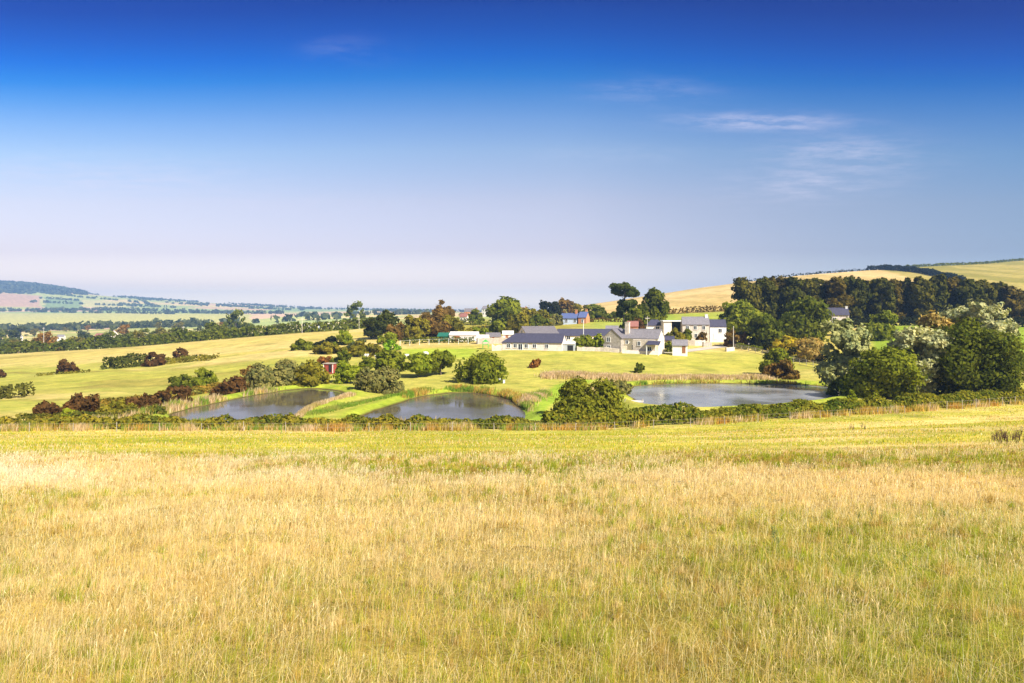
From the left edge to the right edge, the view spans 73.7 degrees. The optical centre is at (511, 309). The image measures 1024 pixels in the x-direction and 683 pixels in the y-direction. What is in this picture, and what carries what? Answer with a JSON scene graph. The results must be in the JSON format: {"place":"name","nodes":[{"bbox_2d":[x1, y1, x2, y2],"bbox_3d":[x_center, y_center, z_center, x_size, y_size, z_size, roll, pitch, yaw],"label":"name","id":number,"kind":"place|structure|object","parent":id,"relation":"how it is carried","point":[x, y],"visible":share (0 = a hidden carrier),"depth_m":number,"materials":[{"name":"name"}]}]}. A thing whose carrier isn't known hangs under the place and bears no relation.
{"place":"outdoors","nodes":[
{"label":"outdoors","id":0,"kind":"place"},
{"bbox_2d":[172,389,341,421],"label":"pond water","id":1,"kind":"structure","parent":0,"point":[288,402],"depth_m":97.22,"materials":[{"name":"grey liquid"}]},
{"bbox_2d":[0,421,609,432],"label":"tall hedge grass","id":2,"kind":"structure","parent":0,"point":[308,427],"depth_m":74.08,"materials":[{"name":"beige plant"}]},
{"bbox_2d":[304,392,400,415],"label":"bank grass","id":3,"kind":"structure","parent":0,"point":[332,408],"depth_m":93.67,"materials":[{"name":"green plant"}]},
{"bbox_2d":[365,393,525,420],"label":"pond water","id":4,"kind":"structure","parent":0,"point":[472,406],"depth_m":95.22,"materials":[{"name":"grey liquid"}]},
{"bbox_2d":[0,260,1023,682],"bbox_3d":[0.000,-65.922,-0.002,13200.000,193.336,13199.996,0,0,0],"label":"ground","id":5,"kind":"structure","parent":0,"point":[236,356],"depth_m":9.23,"materials":[{"name":"plant"}]},
{"bbox_2d":[0,381,35,398],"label":"thicket","id":6,"kind":"object","parent":5,"relation":"on","point":[22,387],"visible":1,"depth_m":126.03,"materials":[{"name":"green plant"}]},
{"bbox_2d":[0,280,87,294],"bbox_3d":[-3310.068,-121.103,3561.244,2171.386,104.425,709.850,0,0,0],"label":"distant forest","id":7,"kind":"object","parent":5,"relation":"on","point":[9,286],"visible":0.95,"depth_m":3521.35,"materials":[{"name":"green plant"}]},
{"bbox_2d":[32,400,60,414],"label":"bush","id":8,"kind":"object","parent":5,"relation":"on","point":[44,406],"visible":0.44,"depth_m":87.04,"materials":[{"name":"brown plant"}]},
{"bbox_2d":[56,392,99,415],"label":"bush","id":9,"kind":"object","parent":5,"relation":"on","point":[80,402],"visible":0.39,"depth_m":88.72,"materials":[{"name":"brown plant"}]},
{"bbox_2d":[15,404,166,421],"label":"hedge","id":10,"kind":"object","parent":5,"relation":"on","point":[35,416],"visible":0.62,"depth_m":84.32,"materials":[{"name":"green plant"}]},
{"bbox_2d":[0,319,213,330],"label":"valley woodland","id":11,"kind":"object","parent":5,"relation":"on","point":[74,326],"visible":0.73,"depth_m":1014.08,"materials":[{"name":"green plant"}]},
{"bbox_2d":[95,398,137,416],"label":"bush","id":12,"kind":"object","parent":5,"relation":"on","point":[120,404],"visible":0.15,"depth_m":89.03,"materials":[{"name":"green plant"}]},
{"bbox_2d":[100,352,152,369],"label":"thicket","id":13,"kind":"object","parent":5,"relation":"on","point":[123,360],"visible":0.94,"depth_m":191.53,"materials":[{"name":"green plant"}]},
{"bbox_2d":[124,392,156,408],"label":"bush","id":14,"kind":"object","parent":5,"relation":"on","point":[146,399],"visible":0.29,"depth_m":96.12,"materials":[{"name":"brown plant"}]},
{"bbox_2d":[140,352,166,366],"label":"bush","id":15,"kind":"object","parent":5,"relation":"on","point":[157,360],"visible":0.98,"depth_m":196.15,"materials":[{"name":"brown plant"}]},
{"bbox_2d":[99,382,221,407],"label":"thicket","id":16,"kind":"object","parent":5,"relation":"on","point":[202,390],"visible":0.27,"depth_m":119.11,"materials":[{"name":"brown plant"}]},
{"bbox_2d":[150,386,173,405],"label":"bush","id":17,"kind":"object","parent":5,"relation":"on","point":[165,396],"visible":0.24,"depth_m":100.82,"materials":[{"name":"brown plant"}]},
{"bbox_2d":[167,374,191,387],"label":"bush","id":18,"kind":"object","parent":5,"relation":"on","point":[182,379],"visible":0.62,"depth_m":133.02,"materials":[{"name":"green plant"}]},
{"bbox_2d":[171,385,192,401],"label":"bush","id":19,"kind":"object","parent":5,"relation":"on","point":[182,392],"visible":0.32,"depth_m":104.70,"materials":[{"name":"brown plant"}]},
{"bbox_2d":[87,383,285,418],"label":"bank reeds","id":20,"kind":"object","parent":5,"relation":"on","point":[175,405],"visible":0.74,"depth_m":95.53,"materials":[{"name":"beige plant"}]},
{"bbox_2d":[0,317,372,353],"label":"hedge","id":21,"kind":"object","parent":5,"relation":"on","point":[213,334],"visible":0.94,"depth_m":318.70,"materials":[{"name":"green plant"}]},
{"bbox_2d":[165,353,219,363],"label":"thicket","id":22,"kind":"object","parent":5,"relation":"on","point":[204,357],"visible":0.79,"depth_m":199.69,"materials":[{"name":"green plant"}]},
{"bbox_2d":[189,367,218,387],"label":"bush","id":23,"kind":"object","parent":5,"relation":"on","point":[203,374],"visible":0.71,"depth_m":129.84,"materials":[{"name":"green plant"}]},
{"bbox_2d":[207,375,246,395],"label":"bush","id":24,"kind":"object","parent":5,"relation":"on","point":[235,384],"visible":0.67,"depth_m":114.77,"materials":[{"name":"brown plant"}]},
{"bbox_2d":[223,309,247,329],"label":"valley tree","id":25,"kind":"object","parent":5,"relation":"on","point":[233,316],"visible":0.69,"depth_m":478.90,"materials":[{"name":"green plant"}]},
{"bbox_2d":[0,284,481,327],"bbox_3d":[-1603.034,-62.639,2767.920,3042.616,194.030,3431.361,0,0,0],"label":"distant hedgerows","id":26,"kind":"object","parent":5,"relation":"on","point":[325,316],"visible":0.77,"depth_m":2441.64,"materials":[{"name":"green plant"}]},
{"bbox_2d":[243,361,289,389],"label":"bush","id":27,"kind":"object","parent":5,"relation":"on","point":[259,375],"visible":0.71,"depth_m":116.81,"materials":[{"name":"green plant"}]},
{"bbox_2d":[275,358,308,385],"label":"bush","id":28,"kind":"object","parent":5,"relation":"on","point":[286,366],"visible":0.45,"depth_m":120.11,"materials":[{"name":"green plant"}]},
{"bbox_2d":[0,412,599,429],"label":"hedge","id":29,"kind":"object","parent":5,"relation":"on","point":[490,422],"visible":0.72,"depth_m":75.56,"materials":[{"name":"green plant"}]},
{"bbox_2d":[290,359,330,386],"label":"bush","id":30,"kind":"object","parent":5,"relation":"on","point":[316,374],"visible":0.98,"depth_m":119.48,"materials":[{"name":"green plant"}]},
{"bbox_2d":[293,391,356,418],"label":"bank reeds","id":31,"kind":"object","parent":5,"relation":"on","point":[311,407],"visible":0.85,"depth_m":94.33,"materials":[{"name":"beige plant"}]},
{"bbox_2d":[311,341,350,354],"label":"bush","id":32,"kind":"object","parent":5,"relation":"on","point":[327,348],"visible":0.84,"depth_m":185.10,"materials":[{"name":"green plant"}]},
{"bbox_2d":[330,360,361,383],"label":"bush","id":33,"kind":"object","parent":5,"relation":"on","point":[345,371],"visible":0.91,"depth_m":125.01,"materials":[{"name":"green plant"}]},
{"bbox_2d":[348,340,383,356],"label":"bush","id":34,"kind":"object","parent":5,"relation":"on","point":[359,349],"visible":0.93,"depth_m":177.27,"materials":[{"name":"green plant"}]},
{"bbox_2d":[353,366,404,394],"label":"bush","id":35,"kind":"object","parent":5,"relation":"on","point":[382,380],"visible":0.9,"depth_m":111.31,"materials":[{"name":"green plant"}]},
{"bbox_2d":[361,309,399,339],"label":"tree","id":36,"kind":"object","parent":5,"relation":"on","point":[379,323],"visible":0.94,"depth_m":232.15,"materials":[{"name":"green plant"}]},
{"bbox_2d":[374,348,407,370],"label":"tree","id":37,"kind":"object","parent":5,"relation":"on","point":[393,358],"visible":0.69,"depth_m":140.75,"materials":[{"name":"green plant"}]},
{"bbox_2d":[401,314,430,338],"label":"tree","id":38,"kind":"object","parent":5,"relation":"on","point":[417,328],"visible":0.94,"depth_m":224.77,"materials":[{"name":"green plant"}]},
{"bbox_2d":[404,352,431,376],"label":"tree","id":39,"kind":"object","parent":5,"relation":"on","point":[419,364],"visible":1,"depth_m":132.83,"materials":[{"name":"green plant"}]},
{"bbox_2d":[419,308,451,336],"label":"tree","id":40,"kind":"object","parent":5,"relation":"on","point":[438,324],"visible":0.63,"depth_m":233.47,"materials":[{"name":"brown plant"}]},
{"bbox_2d":[401,336,474,343],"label":"hedge","id":41,"kind":"object","parent":5,"relation":"on","point":[452,340],"visible":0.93,"depth_m":202.87,"materials":[{"name":"green plant"}]},
{"bbox_2d":[430,349,458,374],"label":"tree","id":42,"kind":"object","parent":5,"relation":"on","point":[442,360],"visible":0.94,"depth_m":134.62,"materials":[{"name":"green plant"}]},
{"bbox_2d":[0,406,904,431],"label":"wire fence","id":43,"kind":"object","parent":5,"relation":"on","point":[653,420],"visible":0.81,"depth_m":73.00,"materials":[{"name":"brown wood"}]},
{"bbox_2d":[443,314,464,331],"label":"tree","id":44,"kind":"object","parent":5,"relation":"on","point":[457,324],"visible":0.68,"depth_m":243.25,"materials":[{"name":"green plant"}]},
{"bbox_2d":[437,332,479,340],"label":"pale barn","id":45,"kind":"structure","parent":5,"relation":"on","point":[461,334],"depth_m":208.07,"materials":[{"name":"grey metal"}]},
{"bbox_2d":[398,383,523,403],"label":"bank reeds","id":46,"kind":"object","parent":5,"relation":"on","point":[512,395],"visible":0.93,"depth_m":109.02,"materials":[{"name":"beige plant"}]},
{"bbox_2d":[452,350,508,384],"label":"bush","id":47,"kind":"object","parent":5,"relation":"on","point":[483,368],"visible":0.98,"depth_m":123.67,"materials":[{"name":"green plant"}]},
{"bbox_2d":[482,296,521,322],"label":"tree","id":48,"kind":"object","parent":5,"relation":"on","point":[504,307],"visible":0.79,"depth_m":295.54,"materials":[{"name":"green plant"}]},
{"bbox_2d":[0,442,1023,682],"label":"meadow grass","id":49,"kind":"structure","parent":5,"relation":"on","point":[583,452],"depth_m":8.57,"materials":[{"name":"beige plant"}]},
{"bbox_2d":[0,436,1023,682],"bbox_3d":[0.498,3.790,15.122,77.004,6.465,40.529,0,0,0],"label":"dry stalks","id":50,"kind":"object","parent":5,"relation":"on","point":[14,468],"visible":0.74,"depth_m":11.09,"materials":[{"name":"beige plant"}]},
{"bbox_2d":[0,403,1023,468],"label":"turf tufts","id":51,"kind":"object","parent":5,"relation":"on","point":[567,442],"visible":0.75,"depth_m":42.35,"materials":[{"name":"yellow plant"}]},
{"bbox_2d":[505,312,529,332],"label":"bush","id":52,"kind":"object","parent":5,"relation":"on","point":[518,321],"visible":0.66,"depth_m":246.30,"materials":[{"name":"green plant"}]},
{"bbox_2d":[516,387,554,411],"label":"bank reeds","id":53,"kind":"object","parent":5,"relation":"on","point":[528,401],"visible":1,"depth_m":98.51,"materials":[{"name":"beige plant"}]},
{"bbox_2d":[501,333,575,350],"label":"stable block","id":54,"kind":"structure","parent":5,"relation":"on","point":[541,341],"depth_m":170.30,"materials":[{"name":"white paint"}]},
{"bbox_2d":[518,326,558,332],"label":"gabled barn","id":55,"kind":"structure","parent":5,"relation":"on","point":[538,329],"depth_m":191.16,"materials":[{"name":"grey metal"}]},
{"bbox_2d":[539,300,561,314],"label":"tree","id":56,"kind":"object","parent":5,"relation":"on","point":[554,307],"visible":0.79,"depth_m":378.80,"materials":[{"name":"green plant"}]},
{"bbox_2d":[561,309,589,324],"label":"blue house","id":57,"kind":"structure","parent":5,"relation":"on","point":[574,318],"depth_m":285.18,"materials":[{"name":"stone"}]},
{"bbox_2d":[557,329,610,340],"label":"long barn","id":58,"kind":"structure","parent":5,"relation":"on","point":[571,334],"depth_m":192.75,"materials":[{"name":"grey stone"}]},
{"bbox_2d":[550,375,628,416],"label":"bush","id":59,"kind":"object","parent":5,"relation":"on","point":[577,393],"visible":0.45,"depth_m":82.20,"materials":[{"name":"green plant"}]},
{"bbox_2d":[608,282,639,319],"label":"pine tree","id":60,"kind":"object","parent":5,"relation":"on","point":[625,289],"visible":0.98,"depth_m":224.10,"materials":[{"name":"green plant"}]},
{"bbox_2d":[602,322,664,355],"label":"farmhouse","id":61,"kind":"object","parent":5,"relation":"on","point":[627,338],"visible":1,"depth_m":167.47,"materials":[{"name":"grey stone"}]},
{"bbox_2d":[619,307,650,328],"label":"bush","id":62,"kind":"object","parent":5,"relation":"on","point":[632,313],"visible":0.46,"depth_m":219.12,"materials":[{"name":"green plant"}]},
{"bbox_2d":[636,287,670,321],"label":"tree","id":63,"kind":"object","parent":5,"relation":"on","point":[655,305],"visible":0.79,"depth_m":226.77,"materials":[{"name":"green plant"}]},
{"bbox_2d":[660,320,680,335],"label":"garage","id":64,"kind":"structure","parent":5,"relation":"on","point":[668,326],"depth_m":208.05,"materials":[{"name":"white paint"}]},
{"bbox_2d":[672,339,687,355],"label":"garden shed","id":65,"kind":"structure","parent":5,"relation":"on","point":[679,347],"depth_m":164.64,"materials":[{"name":"white paint"}]},
{"bbox_2d":[681,314,726,341],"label":"stone house","id":66,"kind":"structure","parent":5,"relation":"on","point":[715,329],"depth_m":199.82,"materials":[{"name":"grey stone"}]},
{"bbox_2d":[627,377,826,387],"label":"bank reeds","id":67,"kind":"object","parent":5,"relation":"on","point":[780,381],"visible":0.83,"depth_m":123.36,"materials":[{"name":"beige plant"}]},
{"bbox_2d":[723,328,748,346],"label":"bush","id":68,"kind":"object","parent":5,"relation":"on","point":[728,340],"visible":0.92,"depth_m":185.17,"materials":[{"name":"brown plant"}]},
{"bbox_2d":[717,299,770,334],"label":"tree","id":69,"kind":"object","parent":5,"relation":"on","point":[737,314],"visible":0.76,"depth_m":211.19,"materials":[{"name":"green plant"}]},
{"bbox_2d":[731,277,763,311],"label":"tree","id":70,"kind":"object","parent":5,"relation":"on","point":[744,289],"visible":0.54,"depth_m":227.32,"materials":[{"name":"green plant"}]},
{"bbox_2d":[746,313,785,348],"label":"tree","id":71,"kind":"object","parent":5,"relation":"on","point":[764,328],"visible":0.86,"depth_m":181.99,"materials":[{"name":"green plant"}]},
{"bbox_2d":[752,276,780,324],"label":"tree","id":72,"kind":"object","parent":5,"relation":"on","point":[769,298],"visible":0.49,"depth_m":229.01,"materials":[{"name":"green plant"}]},
{"bbox_2d":[756,347,794,377],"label":"bush","id":73,"kind":"object","parent":5,"relation":"on","point":[775,355],"visible":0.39,"depth_m":132.31,"materials":[{"name":"green plant"}]},
{"bbox_2d":[761,358,800,379],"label":"bush","id":74,"kind":"object","parent":5,"relation":"on","point":[784,368],"visible":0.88,"depth_m":128.65,"materials":[{"name":"brown plant"}]},
{"bbox_2d":[767,335,796,354],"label":"bush","id":75,"kind":"object","parent":5,"relation":"on","point":[787,341],"visible":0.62,"depth_m":170.47,"materials":[{"name":"yellow plant"}]},
{"bbox_2d":[541,389,1023,427],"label":"hedge","id":76,"kind":"object","parent":5,"relation":"on","point":[648,414],"visible":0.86,"depth_m":82.61,"materials":[{"name":"green plant"}]},
{"bbox_2d":[777,276,807,317],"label":"tree","id":77,"kind":"object","parent":5,"relation":"on","point":[792,291],"visible":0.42,"depth_m":227.51,"materials":[{"name":"green plant"}]},
{"bbox_2d":[776,295,834,341],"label":"tree","id":78,"kind":"object","parent":5,"relation":"on","point":[803,318],"visible":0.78,"depth_m":191.20,"materials":[{"name":"green plant"}]},
{"bbox_2d":[794,337,823,361],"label":"bush","id":79,"kind":"object","parent":5,"relation":"on","point":[809,349],"visible":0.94,"depth_m":156.28,"materials":[{"name":"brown plant"}]},
{"bbox_2d":[799,279,822,304],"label":"tree","id":80,"kind":"object","parent":5,"relation":"on","point":[809,287],"visible":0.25,"depth_m":238.88,"materials":[{"name":"green plant"}]},
{"bbox_2d":[823,276,856,311],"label":"tree","id":81,"kind":"object","parent":5,"relation":"on","point":[836,296],"visible":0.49,"depth_m":235.63,"materials":[{"name":"green plant"}]},
{"bbox_2d":[813,316,873,386],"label":"willow","id":82,"kind":"object","parent":5,"relation":"on","point":[850,340],"visible":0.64,"depth_m":111.90,"materials":[{"name":"green plant"}]},
{"bbox_2d":[841,275,873,324],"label":"tree","id":83,"kind":"object","parent":5,"relation":"on","point":[859,289],"visible":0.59,"depth_m":238.22,"materials":[{"name":"green plant"}]},
{"bbox_2d":[838,365,897,398],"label":"bush","id":84,"kind":"object","parent":5,"relation":"on","point":[861,385],"visible":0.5,"depth_m":101.15,"materials":[{"name":"green plant"}]},
{"bbox_2d":[865,309,898,340],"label":"tree","id":85,"kind":"object","parent":5,"relation":"on","point":[883,328],"visible":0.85,"depth_m":187.78,"materials":[{"name":"green plant"}]},
{"bbox_2d":[868,277,897,322],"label":"tree","id":86,"kind":"object","parent":5,"relation":"on","point":[882,288],"visible":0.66,"depth_m":236.28,"materials":[{"name":"green plant"}]},
{"bbox_2d":[848,345,932,398],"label":"tree","id":87,"kind":"object","parent":5,"relation":"on","point":[892,365],"visible":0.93,"depth_m":99.61,"materials":[{"name":"green plant"}]},
{"bbox_2d":[884,278,907,321],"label":"tree","id":88,"kind":"object","parent":5,"relation":"on","point":[900,302],"visible":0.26,"depth_m":238.58,"materials":[{"name":"green plant"}]},
{"bbox_2d":[897,277,918,316],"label":"tree","id":89,"kind":"object","parent":5,"relation":"on","point":[905,288],"visible":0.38,"depth_m":241.64,"materials":[{"name":"green plant"}]},
{"bbox_2d":[866,264,965,279],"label":"hedge","id":90,"kind":"object","parent":5,"relation":"on","point":[914,269],"visible":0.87,"depth_m":614.99,"materials":[{"name":"green plant"}]},
{"bbox_2d":[886,325,954,397],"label":"poplar","id":91,"kind":"object","parent":5,"relation":"on","point":[920,341],"visible":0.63,"depth_m":101.74,"materials":[{"name":"green plant"}]},
{"bbox_2d":[907,276,937,321],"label":"tree","id":92,"kind":"object","parent":5,"relation":"on","point":[922,295],"visible":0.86,"depth_m":235.62,"materials":[{"name":"green plant"}]},
{"bbox_2d":[915,310,957,329],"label":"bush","id":93,"kind":"object","parent":5,"relation":"on","point":[929,320],"visible":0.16,"depth_m":115.41,"materials":[{"name":"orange plant"}]},
{"bbox_2d":[852,315,1023,327],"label":"hedge","id":94,"kind":"object","parent":5,"relation":"on","point":[1017,319],"visible":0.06,"depth_m":227.51,"materials":[{"name":"green plant"}]},
{"bbox_2d":[927,273,952,314],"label":"tree","id":95,"kind":"object","parent":5,"relation":"on","point":[939,287],"visible":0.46,"depth_m":238.32,"materials":[{"name":"green plant"}]},
{"bbox_2d":[945,276,960,308],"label":"tree","id":96,"kind":"object","parent":5,"relation":"on","point":[952,284],"visible":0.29,"depth_m":242.12,"materials":[{"name":"green plant"}]},
{"bbox_2d":[939,305,972,326],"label":"poplar","id":97,"kind":"object","parent":5,"relation":"on","point":[952,314],"visible":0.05,"depth_m":118.04,"materials":[{"name":"green plant"}]},
{"bbox_2d":[907,258,1023,266],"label":"hedge","id":98,"kind":"object","parent":5,"relation":"on","point":[968,263],"visible":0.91,"depth_m":771.18,"materials":[{"name":"green plant"}]},
{"bbox_2d":[952,278,987,308],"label":"tree","id":99,"kind":"object","parent":5,"relation":"on","point":[966,291],"visible":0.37,"depth_m":235.19,"materials":[{"name":"green plant"}]},
{"bbox_2d":[927,313,1023,395],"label":"tree","id":100,"kind":"object","parent":5,"relation":"on","point":[976,357],"visible":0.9,"depth_m":98.58,"materials":[{"name":"green plant"}]},
{"bbox_2d":[974,279,1001,305],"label":"tree","id":101,"kind":"object","parent":5,"relation":"on","point":[991,297],"visible":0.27,"depth_m":237.72,"materials":[{"name":"green plant"}]},
{"bbox_2d":[963,299,1021,389],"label":"poplar","id":102,"kind":"object","parent":5,"relation":"on","point":[983,312],"visible":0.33,"depth_m":114.70,"materials":[{"name":"green plant"}]},
{"bbox_2d":[1001,285,1023,324],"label":"tree","id":103,"kind":"object","parent":5,"relation":"on","point":[1014,299],"visible":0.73,"depth_m":235.49,"materials":[{"name":"green plant"}]},
{"bbox_2d":[0,0,1023,310],"label":"sky","id":104,"kind":"structure","parent":0,"point":[414,154],"materials":[{"name":"blue"}]},
{"bbox_2d":[1,399,1023,431],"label":"tall hedge grass","id":105,"kind":"structure","parent":0,"point":[871,410],"depth_m":78.15,"materials":[{"name":"plant"}]},
{"bbox_2d":[534,369,777,381],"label":"tall dry grass","id":106,"kind":"structure","parent":0,"point":[563,374],"depth_m":127.50,"materials":[{"name":"beige plant"}]},
{"bbox_2d":[628,384,841,406],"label":"pond water","id":107,"kind":"structure","parent":0,"point":[705,395],"depth_m":108.26,"materials":[{"name":"grey liquid"}]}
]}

